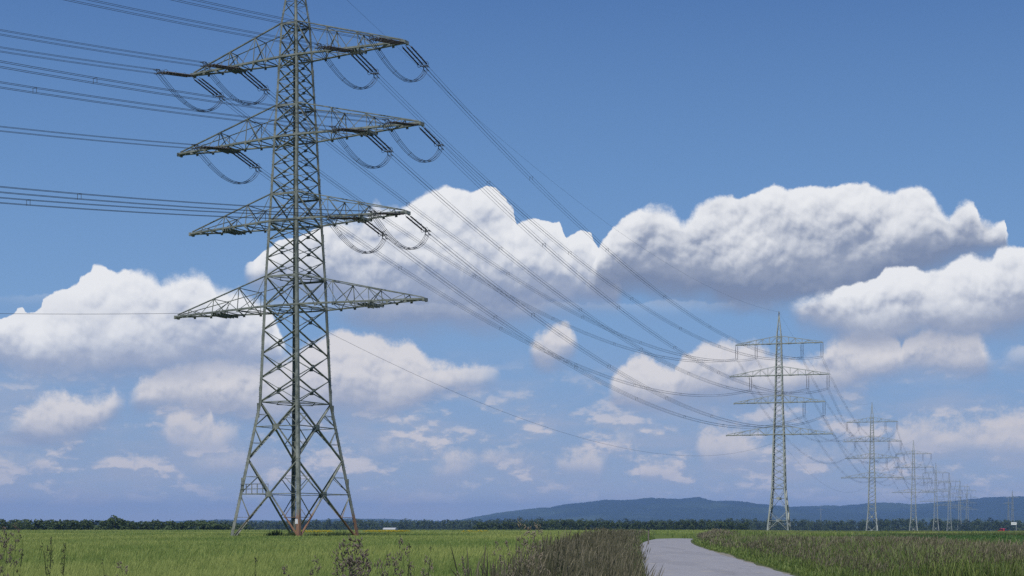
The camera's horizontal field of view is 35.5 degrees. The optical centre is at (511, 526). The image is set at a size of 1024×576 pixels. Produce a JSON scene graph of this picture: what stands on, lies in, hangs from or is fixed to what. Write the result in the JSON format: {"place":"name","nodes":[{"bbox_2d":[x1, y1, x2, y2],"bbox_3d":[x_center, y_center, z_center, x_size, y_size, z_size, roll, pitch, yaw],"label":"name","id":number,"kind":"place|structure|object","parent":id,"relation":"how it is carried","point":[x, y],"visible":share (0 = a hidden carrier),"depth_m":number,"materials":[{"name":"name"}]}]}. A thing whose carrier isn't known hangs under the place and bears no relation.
{"place":"outdoors","nodes":[
{"label":"outdoors","id":0,"kind":"place"},
{"bbox_2d":[0,496,1023,527],"bbox_3d":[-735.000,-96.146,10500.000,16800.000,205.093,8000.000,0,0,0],"label":"hills","id":1,"kind":"structure","parent":0,"point":[700,508],"depth_m":9308.97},
{"bbox_2d":[0,0,1023,521],"label":"sky","id":2,"kind":"structure","parent":0,"point":[851,171],"materials":[{"name":"blue"}]},
{"bbox_2d":[4,528,1023,575],"bbox_3d":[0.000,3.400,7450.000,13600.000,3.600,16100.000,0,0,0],"label":"ground","id":3,"kind":"structure","parent":0,"point":[792,574],"depth_m":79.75,"materials":[{"name":"plant"}]},
{"bbox_2d":[0,537,12,575],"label":"grass stalk","id":4,"kind":"object","parent":3,"relation":"on","point":[2,555],"depth_m":7.99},
{"bbox_2d":[0,519,13,529],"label":"broadleaf tree","id":5,"kind":"object","parent":3,"relation":"on","point":[6,523],"visible":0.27,"depth_m":627.12,"materials":[{"name":"green plant"}]},
{"bbox_2d":[0,526,19,573],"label":"grass stalk","id":6,"kind":"object","parent":3,"relation":"on","point":[5,542],"depth_m":8.60,"materials":[{"name":"plant"}]},
{"bbox_2d":[8,522,21,575],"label":"grass stalk","id":7,"kind":"object","parent":3,"relation":"on","point":[15,540],"depth_m":8.98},
{"bbox_2d":[10,521,23,529],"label":"broadleaf tree","id":8,"kind":"object","parent":3,"relation":"on","point":[19,525],"visible":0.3,"depth_m":611.98,"materials":[{"name":"green plant"}]},
{"bbox_2d":[20,519,44,529],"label":"broadleaf tree","id":9,"kind":"object","parent":3,"relation":"on","point":[35,525],"visible":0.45,"depth_m":598.57,"materials":[{"name":"green plant"}]},
{"bbox_2d":[47,519,67,529],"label":"broadleaf tree","id":10,"kind":"object","parent":3,"relation":"on","point":[56,525],"visible":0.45,"depth_m":612.65,"materials":[{"name":"green plant"}]},
{"bbox_2d":[68,520,87,529],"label":"broadleaf tree","id":11,"kind":"object","parent":3,"relation":"on","point":[76,526],"visible":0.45,"depth_m":599.05,"materials":[{"name":"green plant"}]},
{"bbox_2d":[80,519,94,529],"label":"broadleaf tree","id":12,"kind":"object","parent":3,"relation":"on","point":[85,521],"visible":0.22,"depth_m":626.84,"materials":[{"name":"green plant"}]},
{"bbox_2d":[91,520,109,529],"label":"broadleaf tree","id":13,"kind":"object","parent":3,"relation":"on","point":[101,525],"visible":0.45,"depth_m":612.05,"materials":[{"name":"green plant"}]},
{"bbox_2d":[109,515,124,529],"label":"broadleaf tree","id":14,"kind":"object","parent":3,"relation":"on","point":[116,522],"visible":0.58,"depth_m":600.13,"materials":[{"name":"green plant"}]},
{"bbox_2d":[123,521,138,529],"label":"broadleaf tree","id":15,"kind":"object","parent":3,"relation":"on","point":[131,525],"visible":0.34,"depth_m":612.67,"materials":[{"name":"green plant"}]},
{"bbox_2d":[140,521,158,529],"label":"broadleaf tree","id":16,"kind":"object","parent":3,"relation":"on","point":[146,525],"visible":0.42,"depth_m":598.59,"materials":[{"name":"green plant"}]},
{"bbox_2d":[151,519,167,528],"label":"broadleaf tree","id":17,"kind":"object","parent":3,"relation":"on","point":[158,523],"visible":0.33,"depth_m":627.18,"materials":[{"name":"green plant"}]},
{"bbox_2d":[156,519,176,529],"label":"broadleaf tree","id":18,"kind":"object","parent":3,"relation":"on","point":[170,525],"visible":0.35,"depth_m":612.35,"materials":[{"name":"green plant"}]},
{"bbox_2d":[176,522,191,529],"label":"broadleaf tree","id":19,"kind":"object","parent":3,"relation":"on","point":[181,526],"visible":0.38,"depth_m":599.82,"materials":[{"name":"green plant"}]},
{"bbox_2d":[197,521,211,529],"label":"broadleaf tree","id":20,"kind":"object","parent":3,"relation":"on","point":[202,524],"visible":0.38,"depth_m":611.63,"materials":[{"name":"green plant"}]},
{"bbox_2d":[211,522,224,529],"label":"broadleaf tree","id":21,"kind":"object","parent":3,"relation":"on","point":[216,526],"visible":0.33,"depth_m":599.84,"materials":[{"name":"green plant"}]},
{"bbox_2d":[263,529,286,535],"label":"weed clump","id":22,"kind":"object","parent":3,"relation":"on","point":[275,533],"visible":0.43,"depth_m":171.79,"materials":[{"name":"green plant"}]},
{"bbox_2d":[174,0,427,536],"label":"lattice pylon","id":23,"kind":"object","parent":3,"relation":"on","point":[296,523],"visible":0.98,"depth_m":166.51,"materials":[{"name":"metal"}]},
{"bbox_2d":[153,69,194,76],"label":"strain insulator","id":24,"kind":"object","parent":23,"relation":"attached to","point":[167,72],"visible":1,"depth_m":170.15,"materials":[{"name":"ceramic"}]},
{"bbox_2d":[0,46,153,73],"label":"conductor bundle","id":25,"kind":"object","parent":24,"relation":"attached to","point":[77,59],"visible":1,"depth_m":158.68,"materials":[{"name":"metal"}]},
{"bbox_2d":[155,70,223,111],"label":"jumper loop","id":26,"kind":"object","parent":24,"relation":"hanging from","point":[202,110],"visible":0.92,"depth_m":173.03,"materials":[{"name":"metal"}]},
{"bbox_2d":[193,77,225,100],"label":"strain insulator","id":27,"kind":"object","parent":23,"relation":"attached to","point":[220,93],"visible":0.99,"depth_m":175.95,"materials":[{"name":"ceramic"}]},
{"bbox_2d":[224,98,734,361],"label":"conductor bundle","id":28,"kind":"object","parent":27,"relation":"attached to","point":[453,261],"visible":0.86,"depth_m":241.96,"materials":[{"name":"metal"}]},
{"bbox_2d":[191,144,230,149],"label":"strain insulator","id":29,"kind":"object","parent":23,"relation":"attached to","point":[209,147],"visible":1,"depth_m":167.54,"materials":[{"name":"ceramic"}]},
{"bbox_2d":[0,126,190,148],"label":"conductor bundle","id":30,"kind":"object","parent":29,"relation":"attached to","point":[93,136],"visible":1,"depth_m":153.72,"materials":[{"name":"metal"}]},
{"bbox_2d":[193,145,259,183],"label":"jumper loop","id":31,"kind":"object","parent":29,"relation":"hanging from","point":[235,182],"visible":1,"depth_m":170.81,"materials":[{"name":"metal"}]},
{"bbox_2d":[200,61,240,69],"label":"strain insulator","id":32,"kind":"object","parent":23,"relation":"attached to","point":[210,65],"visible":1,"depth_m":167.41,"materials":[{"name":"ceramic"}]},
{"bbox_2d":[0,29,202,65],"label":"conductor bundle","id":33,"kind":"object","parent":32,"relation":"attached to","point":[95,49],"visible":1,"depth_m":152.83,"materials":[{"name":"metal"}]},
{"bbox_2d":[202,62,267,104],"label":"jumper loop","id":34,"kind":"object","parent":32,"relation":"hanging from","point":[229,92],"visible":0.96,"depth_m":169.74,"materials":[{"name":"metal"}]},
{"bbox_2d":[231,150,261,171],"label":"strain insulator","id":35,"kind":"object","parent":23,"relation":"attached to","point":[254,167],"visible":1,"depth_m":173.98,"materials":[{"name":"ceramic"}]},
{"bbox_2d":[259,169,749,396],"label":"conductor bundle","id":36,"kind":"object","parent":35,"relation":"attached to","point":[491,321],"visible":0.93,"depth_m":240.49,"materials":[{"name":"metal"}]},
{"bbox_2d":[240,70,269,94],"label":"strain insulator","id":37,"kind":"object","parent":23,"relation":"attached to","point":[263,89],"visible":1,"depth_m":173.63,"materials":[{"name":"ceramic"}]},
{"bbox_2d":[267,92,756,361],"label":"conductor bundle","id":38,"kind":"object","parent":37,"relation":"attached to","point":[486,257],"visible":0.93,"depth_m":237.93,"materials":[{"name":"metal"}]},
{"bbox_2d":[315,43,352,52],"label":"strain insulator","id":39,"kind":"object","parent":23,"relation":"attached to","point":[337,49],"visible":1,"depth_m":161.32,"materials":[{"name":"ceramic"}]},
{"bbox_2d":[65,0,317,47],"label":"conductor bundle","id":40,"kind":"object","parent":39,"relation":"attached to","point":[196,22],"visible":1,"depth_m":144.01,"materials":[{"name":"metal"}]},
{"bbox_2d":[317,46,377,89],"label":"jumper loop","id":41,"kind":"object","parent":39,"relation":"hanging from","point":[344,78],"visible":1,"depth_m":163.56,"materials":[{"name":"metal"}]},
{"bbox_2d":[324,215,360,220],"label":"strain insulator","id":42,"kind":"object","parent":23,"relation":"attached to","point":[350,218],"visible":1,"depth_m":160.17,"materials":[{"name":"ceramic"}]},
{"bbox_2d":[0,197,326,219],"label":"conductor bundle","id":43,"kind":"object","parent":42,"relation":"attached to","point":[26,204],"visible":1,"depth_m":138.20,"materials":[{"name":"metal"}]},
{"bbox_2d":[325,216,386,253],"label":"jumper loop","id":44,"kind":"object","parent":42,"relation":"hanging from","point":[364,252],"visible":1,"depth_m":162.91,"materials":[{"name":"metal"}]},
{"bbox_2d":[329,126,367,132],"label":"strain insulator","id":45,"kind":"object","parent":23,"relation":"attached to","point":[343,129],"visible":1,"depth_m":160.12,"materials":[{"name":"ceramic"}]},
{"bbox_2d":[0,81,328,130],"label":"conductor bundle","id":46,"kind":"object","parent":45,"relation":"attached to","point":[36,92],"visible":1,"depth_m":137.10,"materials":[{"name":"metal"}]},
{"bbox_2d":[331,127,391,168],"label":"jumper loop","id":47,"kind":"object","parent":45,"relation":"hanging from","point":[367,167],"visible":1,"depth_m":163.35,"materials":[{"name":"metal"}]},
{"bbox_2d":[351,53,379,78],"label":"strain insulator","id":48,"kind":"object","parent":23,"relation":"attached to","point":[374,72],"visible":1,"depth_m":167.36,"materials":[{"name":"ceramic"}]},
{"bbox_2d":[376,75,800,359],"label":"conductor bundle","id":49,"kind":"object","parent":48,"relation":"attached to","point":[550,234],"visible":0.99,"depth_m":222.35,"materials":[{"name":"metal"}]},
{"bbox_2d":[363,220,387,239],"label":"strain insulator","id":50,"kind":"object","parent":23,"relation":"attached to","point":[382,235],"visible":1,"depth_m":166.97,"materials":[{"name":"ceramic"}]},
{"bbox_2d":[385,236,802,427],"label":"conductor bundle","id":51,"kind":"object","parent":50,"relation":"attached to","point":[558,355],"visible":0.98,"depth_m":223.58,"materials":[{"name":"metal"}]},
{"bbox_2d":[366,134,393,156],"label":"strain insulator","id":52,"kind":"object","parent":23,"relation":"attached to","point":[389,150],"visible":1,"depth_m":166.69,"materials":[{"name":"ceramic"}]},
{"bbox_2d":[392,157,807,394],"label":"conductor bundle","id":53,"kind":"object","parent":52,"relation":"attached to","point":[562,294],"visible":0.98,"depth_m":222.07,"materials":[{"name":"metal"}]},
{"bbox_2d":[367,35,403,44],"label":"strain insulator","id":54,"kind":"object","parent":23,"relation":"attached to","point":[389,41],"visible":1,"depth_m":158.56,"materials":[{"name":"ceramic"}]},
{"bbox_2d":[172,0,367,39],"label":"conductor bundle","id":55,"kind":"object","parent":54,"relation":"attached to","point":[274,20],"visible":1,"depth_m":144.53,"materials":[{"name":"metal"}]},
{"bbox_2d":[368,36,427,81],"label":"jumper loop","id":56,"kind":"object","parent":54,"relation":"hanging from","point":[392,66],"visible":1,"depth_m":160.69,"materials":[{"name":"metal"}]},
{"bbox_2d":[368,210,403,215],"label":"strain insulator","id":57,"kind":"object","parent":23,"relation":"attached to","point":[378,214],"visible":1,"depth_m":157.87,"materials":[{"name":"ceramic"}]},
{"bbox_2d":[0,186,368,215],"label":"conductor bundle","id":58,"kind":"object","parent":57,"relation":"attached to","point":[77,198],"visible":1,"depth_m":132.53,"materials":[{"name":"metal"}]},
{"bbox_2d":[382,119,417,125],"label":"strain insulator","id":59,"kind":"object","parent":23,"relation":"attached to","point":[400,123],"visible":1,"depth_m":157.46,"materials":[{"name":"ceramic"}]},
{"bbox_2d":[0,60,381,123],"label":"conductor bundle","id":60,"kind":"object","parent":59,"relation":"attached to","point":[181,92],"visible":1,"depth_m":130.80,"materials":[{"name":"metal"}]},
{"bbox_2d":[384,120,442,162],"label":"jumper loop","id":61,"kind":"object","parent":59,"relation":"hanging from","point":[409,150],"visible":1,"depth_m":159.88,"materials":[{"name":"metal"}]},
{"bbox_2d":[402,45,428,70],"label":"strain insulator","id":62,"kind":"object","parent":23,"relation":"attached to","point":[425,65],"visible":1,"depth_m":164.47,"materials":[{"name":"ceramic"}]},
{"bbox_2d":[427,71,822,358],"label":"conductor bundle","id":63,"kind":"object","parent":62,"relation":"attached to","point":[587,229],"visible":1,"depth_m":220.74,"materials":[{"name":"metal"}]},
{"bbox_2d":[405,215,430,235],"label":"strain insulator","id":64,"kind":"object","parent":23,"relation":"attached to","point":[426,230],"visible":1,"depth_m":164.44,"materials":[{"name":"ceramic"}]},
{"bbox_2d":[370,212,429,249],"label":"jumper loop","id":65,"kind":"object","parent":64,"relation":"hanging from","point":[408,248],"visible":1,"depth_m":161.10,"materials":[{"name":"metal"}]},
{"bbox_2d":[429,233,821,427],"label":"conductor bundle","id":66,"kind":"object","parent":64,"relation":"attached to","point":[592,353],"visible":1,"depth_m":219.38,"materials":[{"name":"metal"}]},
{"bbox_2d":[419,127,443,149],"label":"strain insulator","id":67,"kind":"object","parent":23,"relation":"attached to","point":[439,144],"visible":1,"depth_m":163.80,"materials":[{"name":"ceramic"}]},
{"bbox_2d":[442,146,826,393],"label":"conductor bundle","id":68,"kind":"object","parent":67,"relation":"attached to","point":[597,288],"visible":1,"depth_m":216.64,"materials":[{"name":"metal"}]},
{"bbox_2d":[303,319,779,455],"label":"earth wire","id":69,"kind":"object","parent":23,"relation":"attached to","point":[510,414],"visible":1,"depth_m":222.64,"materials":[{"name":"metal"}]},
{"bbox_2d":[347,0,776,311],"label":"earth wire","id":70,"kind":"object","parent":23,"relation":"attached to","point":[547,177],"visible":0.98,"depth_m":243.48,"materials":[{"name":"metal"}]},
{"bbox_2d":[309,555,321,574],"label":"grass stalk","id":71,"kind":"object","parent":3,"relation":"on","point":[316,569],"depth_m":8.01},
{"bbox_2d":[331,550,344,575],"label":"grass stalk","id":72,"kind":"object","parent":3,"relation":"on","point":[339,564],"depth_m":7.81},
{"bbox_2d":[327,529,350,535],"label":"weed clump","id":73,"kind":"object","parent":3,"relation":"on","point":[338,533],"visible":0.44,"depth_m":167.67,"materials":[{"name":"green plant"}]},
{"bbox_2d":[337,538,355,575],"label":"grass stalk","id":74,"kind":"object","parent":3,"relation":"on","point":[345,553],"depth_m":8.00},
{"bbox_2d":[344,555,363,575],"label":"grass stalk","id":75,"kind":"object","parent":3,"relation":"on","point":[353,568],"depth_m":7.42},
{"bbox_2d":[348,534,364,575],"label":"grass stalk","id":76,"kind":"object","parent":3,"relation":"on","point":[353,545],"depth_m":7.97,"materials":[{"name":"plant"}]},
{"bbox_2d":[349,537,369,575],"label":"grass stalk","id":77,"kind":"object","parent":3,"relation":"on","point":[363,552],"depth_m":7.87,"materials":[{"name":"plant"}]},
{"bbox_2d":[357,553,371,575],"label":"grass stalk","id":78,"kind":"object","parent":3,"relation":"on","point":[366,564],"depth_m":7.61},
{"bbox_2d":[383,552,400,575],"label":"grass stalk","id":79,"kind":"object","parent":3,"relation":"on","point":[395,562],"depth_m":7.79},
{"bbox_2d":[301,530,488,532],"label":"flowers","id":80,"kind":"object","parent":3,"relation":"on","point":[367,531],"visible":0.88,"depth_m":225.23,"materials":[{"name":"yellow plant"}]},
{"bbox_2d":[396,536,413,575],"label":"grass stalk","id":81,"kind":"object","parent":3,"relation":"on","point":[407,547],"depth_m":8.23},
{"bbox_2d":[420,555,433,575],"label":"grass stalk","id":82,"kind":"object","parent":3,"relation":"on","point":[431,568],"depth_m":7.62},
{"bbox_2d":[491,542,503,574],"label":"grass stalk","id":83,"kind":"object","parent":3,"relation":"on","point":[496,560],"depth_m":8.77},
{"bbox_2d":[498,541,512,575],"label":"grass stalk","id":84,"kind":"object","parent":3,"relation":"on","point":[506,542],"depth_m":8.59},
{"bbox_2d":[0,529,1021,575],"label":"barley crop","id":85,"kind":"object","parent":3,"relation":"on","point":[202,552],"visible":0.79,"depth_m":58.37,"materials":[{"name":"green plant"}]},
{"bbox_2d":[506,519,533,575],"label":"grass stalk","id":86,"kind":"object","parent":3,"relation":"on","point":[518,539],"depth_m":9.38,"materials":[{"name":"plant"}]},
{"bbox_2d":[520,524,542,575],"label":"grass stalk","id":87,"kind":"object","parent":3,"relation":"on","point":[533,547],"depth_m":9.42,"materials":[{"name":"plant"}]},
{"bbox_2d":[526,520,561,575],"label":"grass stalk","id":88,"kind":"object","parent":3,"relation":"on","point":[548,571],"depth_m":9.63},
{"bbox_2d":[449,525,664,575],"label":"verge grass","id":89,"kind":"structure","parent":3,"relation":"on","point":[606,552],"depth_m":19.71,"materials":[{"name":"plant"}]},
{"bbox_2d":[556,519,566,529],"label":"broadleaf tree","id":90,"kind":"object","parent":3,"relation":"on","point":[562,524],"visible":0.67,"depth_m":979.37,"materials":[{"name":"green plant"}]},
{"bbox_2d":[568,519,577,529],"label":"broadleaf tree","id":91,"kind":"object","parent":3,"relation":"on","point":[574,525],"visible":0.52,"depth_m":1039.03,"materials":[{"name":"green plant"}]},
{"bbox_2d":[578,521,590,529],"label":"broadleaf tree","id":92,"kind":"object","parent":3,"relation":"on","point":[584,524],"visible":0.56,"depth_m":979.53,"materials":[{"name":"green plant"}]},
{"bbox_2d":[187,516,1023,530],"bbox_3d":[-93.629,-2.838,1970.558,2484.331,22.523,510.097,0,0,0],"label":"forest","id":93,"kind":"object","parent":3,"relation":"on","point":[884,525],"visible":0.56,"depth_m":1835.28,"materials":[{"name":"green plant"}]},
{"bbox_2d":[642,521,654,529],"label":"broadleaf tree","id":94,"kind":"object","parent":3,"relation":"on","point":[650,524],"visible":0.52,"depth_m":979.69,"materials":[{"name":"green plant"}]},
{"bbox_2d":[679,519,687,529],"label":"broadleaf tree","id":95,"kind":"object","parent":3,"relation":"on","point":[683,526],"visible":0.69,"depth_m":1039.23,"materials":[{"name":"green plant"}]},
{"bbox_2d":[690,520,699,529],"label":"broadleaf tree","id":96,"kind":"object","parent":3,"relation":"on","point":[693,526],"visible":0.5,"depth_m":979.08,"materials":[{"name":"green plant"}]},
{"bbox_2d":[696,519,705,529],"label":"broadleaf tree","id":97,"kind":"object","parent":3,"relation":"on","point":[700,526],"visible":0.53,"depth_m":1009.20,"materials":[{"name":"green plant"}]},
{"bbox_2d":[704,520,715,529],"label":"broadleaf tree","id":98,"kind":"object","parent":3,"relation":"on","point":[710,525],"visible":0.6,"depth_m":1037.75,"materials":[{"name":"green plant"}]},
{"bbox_2d":[738,522,751,529],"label":"broadleaf tree","id":99,"kind":"object","parent":3,"relation":"on","point":[742,526],"visible":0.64,"depth_m":978.64,"materials":[{"name":"green plant"}]},
{"bbox_2d":[701,547,789,574],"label":"road shoulder","id":100,"kind":"object","parent":3,"relation":"on","point":[728,555],"visible":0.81,"depth_m":80.54},
{"bbox_2d":[726,312,832,530],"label":"lattice pylon","id":101,"kind":"object","parent":3,"relation":"on","point":[786,507],"visible":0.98,"depth_m":424.93,"materials":[{"name":"metal"}]},
{"bbox_2d":[841,405,903,530],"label":"lattice pylon","id":102,"kind":"object","parent":3,"relation":"on","point":[874,472],"visible":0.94,"depth_m":735.34,"materials":[{"name":"metal"}]},
{"bbox_2d":[736,530,1023,535],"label":"meadow grass","id":103,"kind":"structure","parent":3,"relation":"on","point":[1014,532],"depth_m":235.55,"materials":[{"name":"plant"}]},
{"bbox_2d":[893,440,935,530],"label":"lattice pylon","id":104,"kind":"object","parent":3,"relation":"on","point":[914,467],"visible":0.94,"depth_m":1058.70,"materials":[{"name":"metal"}]},
{"bbox_2d":[827,534,1023,545],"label":"leafy crop","id":105,"kind":"object","parent":3,"relation":"on","point":[1001,537],"visible":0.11,"depth_m":184.30,"materials":[{"name":"green plant"}]},
{"bbox_2d":[920,466,951,530],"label":"lattice pylon","id":106,"kind":"object","parent":3,"relation":"on","point":[937,501],"visible":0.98,"depth_m":1437.34,"materials":[{"name":"metal"}]},
{"bbox_2d":[936,473,962,527],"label":"lattice pylon","id":107,"kind":"object","parent":3,"relation":"on","point":[950,505],"visible":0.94,"depth_m":1713.79,"materials":[{"name":"metal"}]},
{"bbox_2d":[949,479,970,529],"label":"lattice pylon","id":108,"kind":"object","parent":3,"relation":"on","point":[960,500],"visible":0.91,"depth_m":1935.17,"materials":[{"name":"metal"}]},
{"bbox_2d":[640,538,791,575],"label":"road","id":109,"kind":"structure","parent":0,"point":[681,557],"depth_m":68.46,"materials":[{"name":"asphalt"}]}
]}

